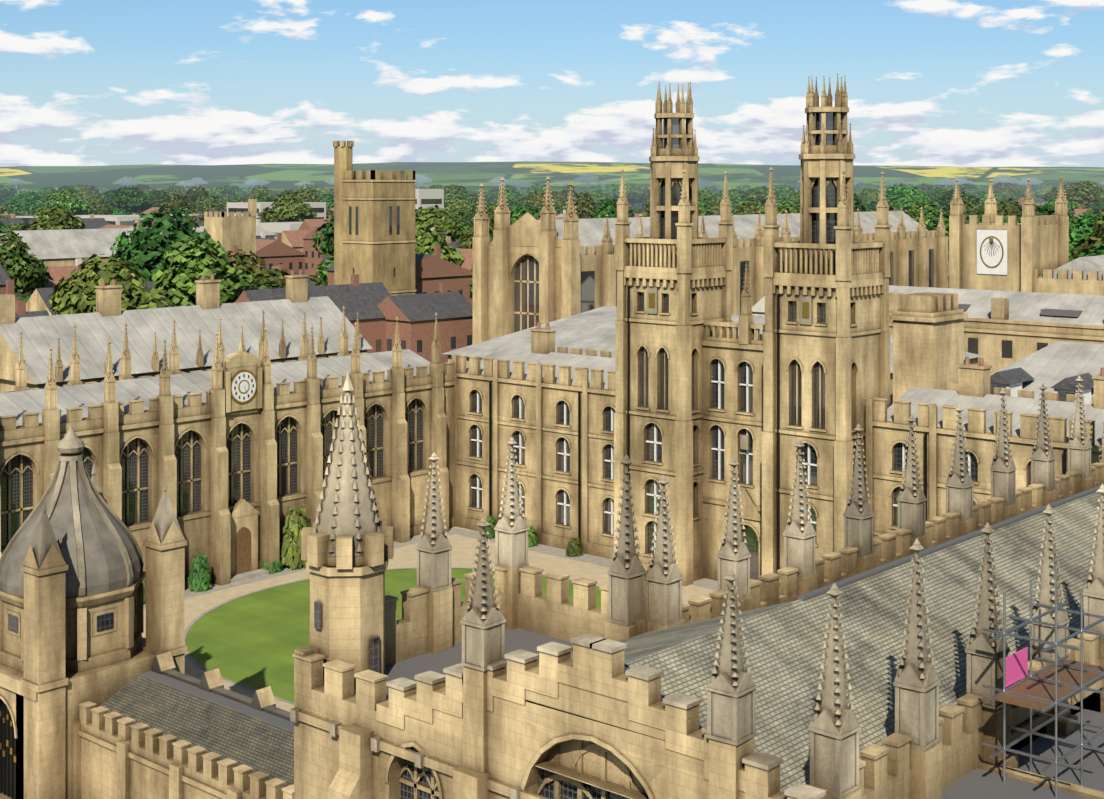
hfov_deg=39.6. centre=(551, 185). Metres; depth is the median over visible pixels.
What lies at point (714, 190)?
tree
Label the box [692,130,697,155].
tower lantern pinnacle
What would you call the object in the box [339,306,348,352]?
library pinnacle
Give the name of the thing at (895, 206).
tree
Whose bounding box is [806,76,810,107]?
tower crown pinnacle
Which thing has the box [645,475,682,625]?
corner pinnacle
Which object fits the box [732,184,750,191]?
tree
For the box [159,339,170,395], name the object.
library pinnacle
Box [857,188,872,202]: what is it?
tree
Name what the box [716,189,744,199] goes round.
tree
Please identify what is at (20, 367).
library pinnacle
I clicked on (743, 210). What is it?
tree
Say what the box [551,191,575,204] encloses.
tree
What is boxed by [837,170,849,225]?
tower corner pinnacle
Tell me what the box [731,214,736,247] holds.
hall pinnacle
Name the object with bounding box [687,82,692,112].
tower crown pinnacle
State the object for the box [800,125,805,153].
tower lantern pinnacle
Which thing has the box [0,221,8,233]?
tree
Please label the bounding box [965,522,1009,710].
chapel pinnacle
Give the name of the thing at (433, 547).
arm pinnacle
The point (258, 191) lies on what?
tree
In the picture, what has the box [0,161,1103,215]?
hills
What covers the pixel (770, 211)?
tower corner pinnacle
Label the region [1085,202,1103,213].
tree
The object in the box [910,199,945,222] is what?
tree
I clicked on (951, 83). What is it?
sky
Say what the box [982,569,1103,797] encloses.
scaffolding
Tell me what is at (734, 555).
chapel pinnacle
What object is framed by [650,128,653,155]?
tower lantern pinnacle
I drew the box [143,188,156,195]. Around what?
tree
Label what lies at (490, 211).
tree
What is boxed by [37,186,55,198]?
tree
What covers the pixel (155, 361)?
pinnacle
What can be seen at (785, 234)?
hall pinnacle
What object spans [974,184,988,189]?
tree
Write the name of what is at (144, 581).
wall shrub
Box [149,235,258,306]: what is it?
tree
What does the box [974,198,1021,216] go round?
tree
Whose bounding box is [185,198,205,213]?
tree
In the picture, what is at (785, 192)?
tree
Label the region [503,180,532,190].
tree
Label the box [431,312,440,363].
library pinnacle
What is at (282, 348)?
pinnacle
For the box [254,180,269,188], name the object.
tree
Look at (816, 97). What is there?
tower crown pinnacle
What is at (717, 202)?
tree
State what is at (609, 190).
tree
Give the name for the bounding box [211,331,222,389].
library pinnacle
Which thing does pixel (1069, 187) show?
tree
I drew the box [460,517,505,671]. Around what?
gable pinnacle
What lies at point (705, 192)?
tree
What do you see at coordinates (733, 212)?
tree
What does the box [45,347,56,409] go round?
library pinnacle
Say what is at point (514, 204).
tree
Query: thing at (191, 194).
tree
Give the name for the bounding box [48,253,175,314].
tree
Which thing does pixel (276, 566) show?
wall shrub
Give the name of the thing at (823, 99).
tower crown pinnacle
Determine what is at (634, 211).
tree
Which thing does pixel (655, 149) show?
tower lantern pinnacle
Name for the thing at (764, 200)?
tree
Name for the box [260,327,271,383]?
library pinnacle
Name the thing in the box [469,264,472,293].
tree
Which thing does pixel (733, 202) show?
tree
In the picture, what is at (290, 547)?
wall shrub
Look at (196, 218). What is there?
tree
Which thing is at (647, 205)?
tree
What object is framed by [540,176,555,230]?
pinnacle
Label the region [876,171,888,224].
tower corner pinnacle
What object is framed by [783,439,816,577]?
chapel pinnacle
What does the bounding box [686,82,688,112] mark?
tower crown pinnacle
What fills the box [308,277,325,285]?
tree
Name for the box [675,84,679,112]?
tower crown pinnacle
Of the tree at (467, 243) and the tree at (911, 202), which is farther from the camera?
the tree at (911, 202)
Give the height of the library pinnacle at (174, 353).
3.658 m
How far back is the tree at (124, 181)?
2187.72 m
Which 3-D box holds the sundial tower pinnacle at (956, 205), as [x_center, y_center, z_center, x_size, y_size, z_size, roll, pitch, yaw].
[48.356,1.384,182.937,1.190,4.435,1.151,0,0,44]
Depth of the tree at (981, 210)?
443.82 m
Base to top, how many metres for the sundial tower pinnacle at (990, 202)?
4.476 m
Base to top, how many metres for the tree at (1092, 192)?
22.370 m
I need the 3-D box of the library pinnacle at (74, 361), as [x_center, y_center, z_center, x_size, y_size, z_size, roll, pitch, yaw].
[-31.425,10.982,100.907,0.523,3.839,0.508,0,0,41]
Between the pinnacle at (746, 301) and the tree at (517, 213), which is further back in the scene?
the tree at (517, 213)
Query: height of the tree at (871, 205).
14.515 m
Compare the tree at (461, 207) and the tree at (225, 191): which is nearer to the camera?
the tree at (461, 207)
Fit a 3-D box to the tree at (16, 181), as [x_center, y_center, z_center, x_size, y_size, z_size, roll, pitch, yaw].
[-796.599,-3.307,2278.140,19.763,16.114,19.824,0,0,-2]
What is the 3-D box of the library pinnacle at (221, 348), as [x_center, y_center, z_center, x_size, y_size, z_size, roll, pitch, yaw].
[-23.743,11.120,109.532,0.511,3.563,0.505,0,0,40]
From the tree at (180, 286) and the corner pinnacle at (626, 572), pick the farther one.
the tree at (180, 286)
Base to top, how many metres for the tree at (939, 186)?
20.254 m
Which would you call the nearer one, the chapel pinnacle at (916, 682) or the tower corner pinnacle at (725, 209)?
the chapel pinnacle at (916, 682)
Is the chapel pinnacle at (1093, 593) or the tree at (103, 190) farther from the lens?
the tree at (103, 190)
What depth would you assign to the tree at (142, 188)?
1177.48 m
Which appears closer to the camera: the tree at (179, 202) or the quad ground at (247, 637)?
the quad ground at (247, 637)
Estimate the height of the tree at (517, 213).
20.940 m
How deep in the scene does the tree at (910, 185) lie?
1360.59 m
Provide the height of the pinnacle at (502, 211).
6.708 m
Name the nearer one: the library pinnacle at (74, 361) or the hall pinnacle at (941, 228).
the library pinnacle at (74, 361)
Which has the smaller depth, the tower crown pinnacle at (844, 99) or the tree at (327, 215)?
the tower crown pinnacle at (844, 99)
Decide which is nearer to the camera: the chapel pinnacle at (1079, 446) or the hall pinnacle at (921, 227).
the chapel pinnacle at (1079, 446)
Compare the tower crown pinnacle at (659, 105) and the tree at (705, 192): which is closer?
the tower crown pinnacle at (659, 105)
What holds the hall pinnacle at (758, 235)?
on the town buildings
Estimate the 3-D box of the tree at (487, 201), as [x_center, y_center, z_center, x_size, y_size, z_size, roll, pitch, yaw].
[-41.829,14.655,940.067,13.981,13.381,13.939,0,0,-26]
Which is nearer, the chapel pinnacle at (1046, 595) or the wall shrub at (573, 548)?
the chapel pinnacle at (1046, 595)
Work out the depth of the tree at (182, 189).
1282.44 m
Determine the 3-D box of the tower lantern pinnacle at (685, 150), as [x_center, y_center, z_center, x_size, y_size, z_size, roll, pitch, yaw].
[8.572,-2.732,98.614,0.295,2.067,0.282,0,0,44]
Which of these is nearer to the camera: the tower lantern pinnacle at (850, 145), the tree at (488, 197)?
the tower lantern pinnacle at (850, 145)
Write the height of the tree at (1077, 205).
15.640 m
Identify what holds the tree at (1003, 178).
on the hills at (472, 176)
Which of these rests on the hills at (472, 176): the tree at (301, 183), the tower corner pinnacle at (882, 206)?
the tree at (301, 183)
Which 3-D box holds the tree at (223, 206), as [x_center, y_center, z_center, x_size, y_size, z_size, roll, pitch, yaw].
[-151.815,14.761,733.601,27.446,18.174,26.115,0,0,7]
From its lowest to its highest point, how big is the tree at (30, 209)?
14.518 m
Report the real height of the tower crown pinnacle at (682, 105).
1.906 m
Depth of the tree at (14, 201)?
802.05 m
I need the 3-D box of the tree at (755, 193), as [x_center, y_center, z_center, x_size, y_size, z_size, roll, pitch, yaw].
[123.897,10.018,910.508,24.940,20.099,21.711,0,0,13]
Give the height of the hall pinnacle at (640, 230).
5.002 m
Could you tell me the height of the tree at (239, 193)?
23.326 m
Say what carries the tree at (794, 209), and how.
on the hills at (472, 176)
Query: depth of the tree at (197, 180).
2528.88 m
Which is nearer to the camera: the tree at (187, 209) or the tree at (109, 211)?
the tree at (187, 209)
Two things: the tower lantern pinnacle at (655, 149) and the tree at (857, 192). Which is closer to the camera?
the tower lantern pinnacle at (655, 149)
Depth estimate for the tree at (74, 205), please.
656.91 m
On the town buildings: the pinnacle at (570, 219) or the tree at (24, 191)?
the pinnacle at (570, 219)
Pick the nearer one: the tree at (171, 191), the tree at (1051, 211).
the tree at (1051, 211)
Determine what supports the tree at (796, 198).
on the hills at (472, 176)
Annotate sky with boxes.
[0,0,1103,166]
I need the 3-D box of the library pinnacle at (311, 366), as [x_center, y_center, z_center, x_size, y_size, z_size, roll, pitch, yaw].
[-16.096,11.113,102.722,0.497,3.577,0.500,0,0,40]
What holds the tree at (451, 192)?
on the hills at (472, 176)
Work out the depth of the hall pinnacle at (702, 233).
207.28 m
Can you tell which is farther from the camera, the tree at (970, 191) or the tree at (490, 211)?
the tree at (970, 191)
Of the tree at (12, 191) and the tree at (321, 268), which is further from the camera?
the tree at (12, 191)
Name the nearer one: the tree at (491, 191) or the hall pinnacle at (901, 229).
the hall pinnacle at (901, 229)
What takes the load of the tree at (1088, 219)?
on the hills at (472, 176)
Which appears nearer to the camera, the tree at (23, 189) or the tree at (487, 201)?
the tree at (487, 201)
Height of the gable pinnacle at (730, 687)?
3.881 m
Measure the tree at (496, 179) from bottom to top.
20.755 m
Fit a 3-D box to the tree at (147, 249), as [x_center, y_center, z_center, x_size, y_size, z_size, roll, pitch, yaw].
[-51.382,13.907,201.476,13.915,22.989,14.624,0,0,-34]
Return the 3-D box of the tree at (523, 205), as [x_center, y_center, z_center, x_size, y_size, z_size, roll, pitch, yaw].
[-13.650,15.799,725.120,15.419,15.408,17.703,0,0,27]
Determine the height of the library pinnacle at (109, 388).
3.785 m
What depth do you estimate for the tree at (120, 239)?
210.13 m
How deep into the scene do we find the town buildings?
182.52 m
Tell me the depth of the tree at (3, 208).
723.78 m
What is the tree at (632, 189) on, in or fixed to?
on the hills at (472, 176)
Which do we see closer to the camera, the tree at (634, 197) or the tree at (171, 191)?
the tree at (171, 191)
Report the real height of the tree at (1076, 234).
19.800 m
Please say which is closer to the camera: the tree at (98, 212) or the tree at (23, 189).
the tree at (98, 212)
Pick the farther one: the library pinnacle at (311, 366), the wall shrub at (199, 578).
the library pinnacle at (311, 366)
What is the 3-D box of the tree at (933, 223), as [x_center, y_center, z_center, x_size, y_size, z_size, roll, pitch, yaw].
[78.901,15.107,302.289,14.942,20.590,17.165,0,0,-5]
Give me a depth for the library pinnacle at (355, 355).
105.49 m
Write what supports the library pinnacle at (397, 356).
on the codrington library
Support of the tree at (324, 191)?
on the hills at (472, 176)
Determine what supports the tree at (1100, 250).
on the hills at (472, 176)
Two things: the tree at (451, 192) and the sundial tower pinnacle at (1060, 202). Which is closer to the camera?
the sundial tower pinnacle at (1060, 202)
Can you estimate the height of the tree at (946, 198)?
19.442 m
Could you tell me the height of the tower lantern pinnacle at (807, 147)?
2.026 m
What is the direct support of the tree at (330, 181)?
on the hills at (472, 176)
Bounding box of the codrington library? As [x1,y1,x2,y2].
[0,340,454,588]
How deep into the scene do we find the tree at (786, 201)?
737.47 m
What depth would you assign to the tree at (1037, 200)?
1526.87 m
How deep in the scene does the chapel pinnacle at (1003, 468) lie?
67.86 m
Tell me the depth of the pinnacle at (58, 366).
106.22 m
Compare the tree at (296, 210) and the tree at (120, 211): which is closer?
the tree at (296, 210)
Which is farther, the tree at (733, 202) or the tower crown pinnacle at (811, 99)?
the tree at (733, 202)
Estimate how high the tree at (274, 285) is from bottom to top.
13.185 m
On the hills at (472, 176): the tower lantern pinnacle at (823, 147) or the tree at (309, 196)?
the tree at (309, 196)
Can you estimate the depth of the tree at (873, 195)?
926.20 m
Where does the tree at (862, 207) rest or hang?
on the hills at (472, 176)
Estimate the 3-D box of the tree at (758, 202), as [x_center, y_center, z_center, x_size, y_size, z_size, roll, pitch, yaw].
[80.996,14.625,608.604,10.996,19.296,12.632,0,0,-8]
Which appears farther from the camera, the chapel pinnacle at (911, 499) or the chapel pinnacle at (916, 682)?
the chapel pinnacle at (911, 499)
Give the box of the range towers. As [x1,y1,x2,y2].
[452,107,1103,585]
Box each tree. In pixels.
[0,185,16,195]
[0,190,15,202]
[0,204,6,213]
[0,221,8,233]
[0,222,12,233]
[0,231,50,293]
[5,191,46,208]
[5,222,28,230]
[7,199,38,212]
[9,178,22,188]
[13,205,41,214]
[14,188,37,196]
[16,190,30,197]
[16,205,85,230]
[18,295,30,302]
[33,206,45,215]
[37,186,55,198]
[38,194,52,203]
[45,187,94,214]
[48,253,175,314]
[57,185,75,193]
[68,183,99,195]
[72,188,94,202]
[82,195,110,211]
[86,185,101,195]
[90,210,109,214]
[96,187,109,192]
[96,206,112,214]
[102,189,116,202]
[104,230,137,273]
[107,207,128,214]
[108,204,212,285]
[109,185,153,214]
[115,176,138,186]
[129,184,150,191]
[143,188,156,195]
[144,189,170,208]
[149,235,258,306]
[158,193,192,213]
[161,188,183,200]
[167,186,186,194]
[177,181,194,188]
[180,207,191,213]
[183,186,210,201]
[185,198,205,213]
[185,214,203,224]
[186,177,207,186]
[189,195,224,211]
[195,249,290,302]
[206,198,247,211]
[207,186,235,197]
[213,194,226,203]
[219,185,247,199]
[228,183,246,188]
[229,277,284,302]
[239,186,254,193]
[244,179,258,186]
[247,185,273,198]
[253,193,273,201]
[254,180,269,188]
[257,193,316,222]
[269,190,278,195]
[270,189,298,201]
[292,187,330,214]
[295,181,314,185]
[297,184,333,195]
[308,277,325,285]
[312,212,333,255]
[314,252,333,284]
[319,193,333,209]
[325,177,333,184]
[326,210,333,218]
[415,174,431,188]
[415,178,424,184]
[415,205,468,241]
[415,219,464,265]
[430,184,445,188]
[436,232,448,241]
[442,184,478,202]
[444,198,476,217]
[445,210,459,221]
[454,209,477,223]
[457,212,494,248]
[464,213,475,228]
[465,199,477,208]
[466,203,518,229]
[469,208,494,234]
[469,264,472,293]
[477,199,492,205]
[483,187,523,199]
[483,195,494,202]
[488,176,508,187]
[493,184,520,197]
[495,189,520,205]
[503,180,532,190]
[506,201,519,210]
[510,205,539,225]
[517,203,531,208]
[521,190,564,209]
[526,183,556,194]
[535,205,562,215]
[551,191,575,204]
[557,185,577,193]
[561,190,577,196]
[564,191,599,218]
[574,173,598,189]
[578,186,592,196]
[583,184,611,193]
[583,190,608,203]
[592,199,628,217]
[594,182,611,185]
[595,197,634,217]
[598,184,620,198]
[613,183,646,204]
[625,192,644,206]
[628,209,640,213]
[639,187,649,210]
[644,200,649,212]
[698,183,727,190]
[698,188,717,197]
[698,196,719,215]
[703,186,719,195]
[711,198,720,206]
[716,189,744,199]
[720,196,746,207]
[731,207,739,214]
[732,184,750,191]
[734,201,764,214]
[739,186,781,202]
[745,198,764,211]
[754,198,779,211]
[773,185,798,201]
[775,199,796,208]
[777,203,799,213]
[782,183,799,189]
[787,191,799,204]
[853,180,865,185]
[853,183,880,190]
[853,187,859,194]
[854,194,868,211]
[854,195,871,204]
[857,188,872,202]
[865,189,880,202]
[865,201,876,209]
[875,183,912,205]
[887,180,909,185]
[887,187,938,211]
[888,203,898,210]
[899,191,929,210]
[901,184,915,189]
[904,208,927,224]
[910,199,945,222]
[914,183,933,192]
[924,210,968,259]
[928,189,945,200]
[930,184,954,193]
[933,189,979,207]
[936,178,951,187]
[942,196,984,218]
[951,176,967,184]
[958,183,976,192]
[959,188,987,195]
[968,206,984,219]
[969,191,999,197]
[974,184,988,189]
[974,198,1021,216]
[979,191,1000,204]
[981,203,1019,221]
[987,182,1024,194]
[992,174,1017,184]
[995,194,1010,204]
[997,189,1017,206]
[1002,195,1024,203]
[1004,215,1020,222]
[1011,190,1025,196]
[1015,177,1043,188]
[1020,204,1089,236]
[1032,198,1043,205]
[1034,184,1056,204]
[1042,196,1074,215]
[1043,186,1058,200]
[1052,205,1075,218]
[1054,182,1084,197]
[1064,180,1103,205]
[1069,216,1090,253]
[1070,201,1093,212]
[1070,212,1103,235]
[1070,242,1103,260]
[1072,210,1103,258]
[1074,212,1098,219]
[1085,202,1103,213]
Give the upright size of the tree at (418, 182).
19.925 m
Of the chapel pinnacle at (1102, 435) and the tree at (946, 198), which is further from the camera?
the tree at (946, 198)
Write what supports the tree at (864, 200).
on the hills at (472, 176)
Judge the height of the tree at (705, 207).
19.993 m
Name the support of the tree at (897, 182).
on the hills at (472, 176)
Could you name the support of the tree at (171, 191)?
on the hills at (472, 176)
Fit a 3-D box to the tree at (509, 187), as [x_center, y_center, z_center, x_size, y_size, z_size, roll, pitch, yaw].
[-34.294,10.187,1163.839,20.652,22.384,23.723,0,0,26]
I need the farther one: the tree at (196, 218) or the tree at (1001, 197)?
the tree at (1001, 197)
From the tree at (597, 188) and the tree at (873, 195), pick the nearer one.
the tree at (873, 195)
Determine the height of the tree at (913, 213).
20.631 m
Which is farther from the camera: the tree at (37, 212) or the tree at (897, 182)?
the tree at (897, 182)
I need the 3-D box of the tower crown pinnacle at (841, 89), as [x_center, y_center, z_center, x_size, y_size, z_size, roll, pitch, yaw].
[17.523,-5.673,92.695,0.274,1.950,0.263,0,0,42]
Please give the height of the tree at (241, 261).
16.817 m
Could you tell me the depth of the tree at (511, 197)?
903.04 m
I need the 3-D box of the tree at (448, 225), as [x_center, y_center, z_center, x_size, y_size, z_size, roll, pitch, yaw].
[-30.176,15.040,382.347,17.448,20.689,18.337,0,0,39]
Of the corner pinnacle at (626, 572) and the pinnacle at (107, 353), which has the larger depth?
the pinnacle at (107, 353)
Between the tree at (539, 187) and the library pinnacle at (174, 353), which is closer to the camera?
the library pinnacle at (174, 353)
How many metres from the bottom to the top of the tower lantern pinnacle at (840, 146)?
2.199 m
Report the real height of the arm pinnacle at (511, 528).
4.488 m
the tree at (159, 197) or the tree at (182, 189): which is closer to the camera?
the tree at (159, 197)
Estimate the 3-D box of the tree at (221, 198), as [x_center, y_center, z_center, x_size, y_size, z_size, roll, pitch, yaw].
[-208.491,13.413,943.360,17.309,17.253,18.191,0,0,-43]
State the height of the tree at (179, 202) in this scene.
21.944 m
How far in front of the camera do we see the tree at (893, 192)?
718.24 m
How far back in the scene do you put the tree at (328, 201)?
753.30 m
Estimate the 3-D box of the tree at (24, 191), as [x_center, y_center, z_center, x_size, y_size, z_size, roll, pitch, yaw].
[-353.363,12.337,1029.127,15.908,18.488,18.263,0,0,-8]
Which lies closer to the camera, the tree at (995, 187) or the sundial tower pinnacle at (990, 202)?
the sundial tower pinnacle at (990, 202)
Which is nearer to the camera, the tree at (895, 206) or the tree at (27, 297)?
the tree at (27, 297)
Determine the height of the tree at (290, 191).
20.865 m
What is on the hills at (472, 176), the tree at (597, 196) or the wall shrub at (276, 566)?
the tree at (597, 196)
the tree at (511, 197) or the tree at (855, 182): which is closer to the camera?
the tree at (511, 197)
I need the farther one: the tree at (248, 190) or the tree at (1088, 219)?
the tree at (248, 190)
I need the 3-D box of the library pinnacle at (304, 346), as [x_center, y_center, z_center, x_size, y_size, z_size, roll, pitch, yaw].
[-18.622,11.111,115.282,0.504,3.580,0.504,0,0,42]
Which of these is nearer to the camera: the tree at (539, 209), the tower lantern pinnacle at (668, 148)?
the tower lantern pinnacle at (668, 148)
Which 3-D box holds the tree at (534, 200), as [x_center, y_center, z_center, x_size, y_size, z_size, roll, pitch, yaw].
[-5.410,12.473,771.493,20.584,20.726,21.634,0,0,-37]
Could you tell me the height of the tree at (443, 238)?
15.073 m
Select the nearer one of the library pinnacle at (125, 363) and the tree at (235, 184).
the library pinnacle at (125, 363)
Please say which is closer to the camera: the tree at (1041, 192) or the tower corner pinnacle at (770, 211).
the tower corner pinnacle at (770, 211)
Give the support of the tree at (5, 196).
on the hills at (472, 176)
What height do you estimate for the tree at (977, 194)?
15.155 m
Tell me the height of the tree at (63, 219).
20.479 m
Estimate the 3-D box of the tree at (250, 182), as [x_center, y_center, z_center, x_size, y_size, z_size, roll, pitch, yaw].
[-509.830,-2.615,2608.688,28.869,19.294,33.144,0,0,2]
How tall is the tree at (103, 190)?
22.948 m
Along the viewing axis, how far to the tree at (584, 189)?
1517.06 m
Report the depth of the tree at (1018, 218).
223.90 m
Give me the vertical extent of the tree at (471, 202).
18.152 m
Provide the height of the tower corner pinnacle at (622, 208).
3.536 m
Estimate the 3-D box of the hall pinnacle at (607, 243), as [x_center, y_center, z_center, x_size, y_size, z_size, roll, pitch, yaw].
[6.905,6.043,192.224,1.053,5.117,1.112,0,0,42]
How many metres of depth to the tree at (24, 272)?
251.08 m
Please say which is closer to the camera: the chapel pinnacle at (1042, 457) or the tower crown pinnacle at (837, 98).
the chapel pinnacle at (1042, 457)
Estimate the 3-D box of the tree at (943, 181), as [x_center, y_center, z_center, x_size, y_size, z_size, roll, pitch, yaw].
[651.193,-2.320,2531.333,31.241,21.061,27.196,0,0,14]
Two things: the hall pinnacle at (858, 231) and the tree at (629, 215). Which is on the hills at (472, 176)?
the tree at (629, 215)
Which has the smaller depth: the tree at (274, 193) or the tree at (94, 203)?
the tree at (94, 203)
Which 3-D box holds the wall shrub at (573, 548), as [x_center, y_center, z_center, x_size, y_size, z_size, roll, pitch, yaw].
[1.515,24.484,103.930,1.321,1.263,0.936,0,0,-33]
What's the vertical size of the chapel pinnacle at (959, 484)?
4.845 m
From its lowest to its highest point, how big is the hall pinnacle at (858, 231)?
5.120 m
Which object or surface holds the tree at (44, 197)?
on the hills at (472, 176)
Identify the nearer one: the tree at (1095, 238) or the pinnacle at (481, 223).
the pinnacle at (481, 223)
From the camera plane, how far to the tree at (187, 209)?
607.16 m
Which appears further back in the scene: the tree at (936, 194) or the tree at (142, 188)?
the tree at (142, 188)
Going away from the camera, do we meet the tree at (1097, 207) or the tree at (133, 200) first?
the tree at (133, 200)
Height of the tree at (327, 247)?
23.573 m
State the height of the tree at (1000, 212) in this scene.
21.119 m
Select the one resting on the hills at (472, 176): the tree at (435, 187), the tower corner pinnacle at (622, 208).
the tree at (435, 187)
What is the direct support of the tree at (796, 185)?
on the hills at (472, 176)
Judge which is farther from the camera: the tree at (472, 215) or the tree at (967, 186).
the tree at (967, 186)
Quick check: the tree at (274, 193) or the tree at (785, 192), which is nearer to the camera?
the tree at (785, 192)
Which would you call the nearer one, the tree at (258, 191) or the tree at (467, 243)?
the tree at (467, 243)
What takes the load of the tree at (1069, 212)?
on the hills at (472, 176)
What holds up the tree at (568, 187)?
on the hills at (472, 176)
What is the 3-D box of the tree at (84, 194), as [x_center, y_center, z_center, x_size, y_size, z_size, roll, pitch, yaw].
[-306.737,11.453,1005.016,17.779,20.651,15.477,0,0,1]
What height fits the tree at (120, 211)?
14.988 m
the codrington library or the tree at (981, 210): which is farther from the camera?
the tree at (981, 210)
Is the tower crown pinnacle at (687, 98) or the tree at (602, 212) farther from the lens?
the tree at (602, 212)
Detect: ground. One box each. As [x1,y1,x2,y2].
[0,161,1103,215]
[142,527,717,711]
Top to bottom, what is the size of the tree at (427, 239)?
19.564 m
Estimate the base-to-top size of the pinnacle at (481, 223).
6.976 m
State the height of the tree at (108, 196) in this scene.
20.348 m
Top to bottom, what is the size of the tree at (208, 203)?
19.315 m
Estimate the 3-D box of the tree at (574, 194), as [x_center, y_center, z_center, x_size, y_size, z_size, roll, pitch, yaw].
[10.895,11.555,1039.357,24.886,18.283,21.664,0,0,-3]
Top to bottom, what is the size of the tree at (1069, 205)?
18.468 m
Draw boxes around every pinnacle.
[15,331,26,387]
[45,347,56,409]
[54,337,62,381]
[69,324,80,381]
[104,335,109,374]
[104,339,115,402]
[121,323,130,376]
[151,331,158,371]
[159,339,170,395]
[169,319,179,371]
[196,330,203,366]
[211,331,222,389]
[217,317,224,363]
[240,326,245,351]
[258,310,267,361]
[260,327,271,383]
[279,320,285,357]
[300,310,308,357]
[307,326,316,378]
[317,317,324,353]
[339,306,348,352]
[350,322,360,372]
[356,312,360,349]
[392,317,401,367]
[415,452,452,591]
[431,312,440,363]
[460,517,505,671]
[473,183,488,236]
[494,177,510,229]
[494,437,529,570]
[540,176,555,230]
[562,182,578,239]
[601,214,612,254]
[607,454,645,626]
[617,168,628,221]
[636,214,644,236]
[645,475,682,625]
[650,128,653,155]
[652,128,657,155]
[655,85,658,113]
[657,82,662,112]
[663,86,667,112]
[665,127,671,155]
[667,84,672,112]
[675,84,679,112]
[678,170,689,222]
[680,84,684,112]
[682,128,687,155]
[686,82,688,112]
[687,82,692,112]
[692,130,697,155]
[699,214,707,236]
[705,570,756,745]
[717,457,750,600]
[720,170,730,221]
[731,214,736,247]
[741,257,751,314]
[754,211,762,245]
[765,167,776,224]
[781,210,790,240]
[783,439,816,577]
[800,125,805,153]
[804,124,810,153]
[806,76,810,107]
[808,582,860,798]
[809,75,814,106]
[814,77,818,106]
[820,123,825,153]
[821,76,826,106]
[827,77,832,106]
[835,73,840,106]
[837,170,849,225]
[838,121,843,153]
[840,76,842,106]
[842,75,847,106]
[843,423,873,556]
[847,123,853,153]
[854,209,862,240]
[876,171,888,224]
[893,538,939,751]
[897,208,905,238]
[897,414,926,537]
[917,207,925,237]
[937,209,944,236]
[945,404,973,520]
[950,179,963,215]
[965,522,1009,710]
[984,179,996,214]
[990,388,1016,505]
[1022,178,1035,216]
[1029,504,1069,666]
[1030,384,1055,491]
[1054,177,1067,215]
[1067,375,1091,478]
[1083,484,1103,643]
[1101,430,1103,459]
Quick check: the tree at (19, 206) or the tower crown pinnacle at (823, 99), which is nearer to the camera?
the tower crown pinnacle at (823, 99)
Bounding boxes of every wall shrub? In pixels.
[142,577,145,603]
[188,553,211,592]
[263,554,282,573]
[280,505,310,569]
[485,516,496,538]
[528,526,538,547]
[566,537,583,556]
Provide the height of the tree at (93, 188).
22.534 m
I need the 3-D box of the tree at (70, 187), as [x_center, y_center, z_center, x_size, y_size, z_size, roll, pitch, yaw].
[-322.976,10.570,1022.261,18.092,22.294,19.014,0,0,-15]
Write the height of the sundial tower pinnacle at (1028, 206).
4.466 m
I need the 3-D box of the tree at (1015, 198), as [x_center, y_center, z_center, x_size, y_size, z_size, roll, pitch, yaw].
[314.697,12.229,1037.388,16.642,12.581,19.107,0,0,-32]
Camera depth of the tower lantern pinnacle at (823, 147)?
90.84 m
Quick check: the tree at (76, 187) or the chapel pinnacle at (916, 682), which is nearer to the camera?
the chapel pinnacle at (916, 682)
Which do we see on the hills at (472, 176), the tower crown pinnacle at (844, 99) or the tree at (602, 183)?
the tree at (602, 183)
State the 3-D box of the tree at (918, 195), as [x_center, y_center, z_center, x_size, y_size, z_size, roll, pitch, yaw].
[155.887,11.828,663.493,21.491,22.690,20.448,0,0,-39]
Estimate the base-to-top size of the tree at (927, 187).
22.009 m
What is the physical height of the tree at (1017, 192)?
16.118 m
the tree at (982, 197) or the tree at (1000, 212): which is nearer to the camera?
the tree at (1000, 212)
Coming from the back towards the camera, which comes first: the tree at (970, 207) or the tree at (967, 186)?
the tree at (967, 186)
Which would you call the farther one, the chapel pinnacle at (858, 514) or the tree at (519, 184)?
the tree at (519, 184)
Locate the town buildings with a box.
[0,141,1103,405]
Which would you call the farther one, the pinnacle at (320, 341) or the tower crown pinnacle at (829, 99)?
the pinnacle at (320, 341)
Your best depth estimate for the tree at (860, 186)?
1491.50 m
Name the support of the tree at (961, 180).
on the hills at (472, 176)
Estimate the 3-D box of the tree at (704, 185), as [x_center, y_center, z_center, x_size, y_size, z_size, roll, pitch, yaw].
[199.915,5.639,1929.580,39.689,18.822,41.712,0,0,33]
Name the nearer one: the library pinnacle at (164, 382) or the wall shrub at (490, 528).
the library pinnacle at (164, 382)

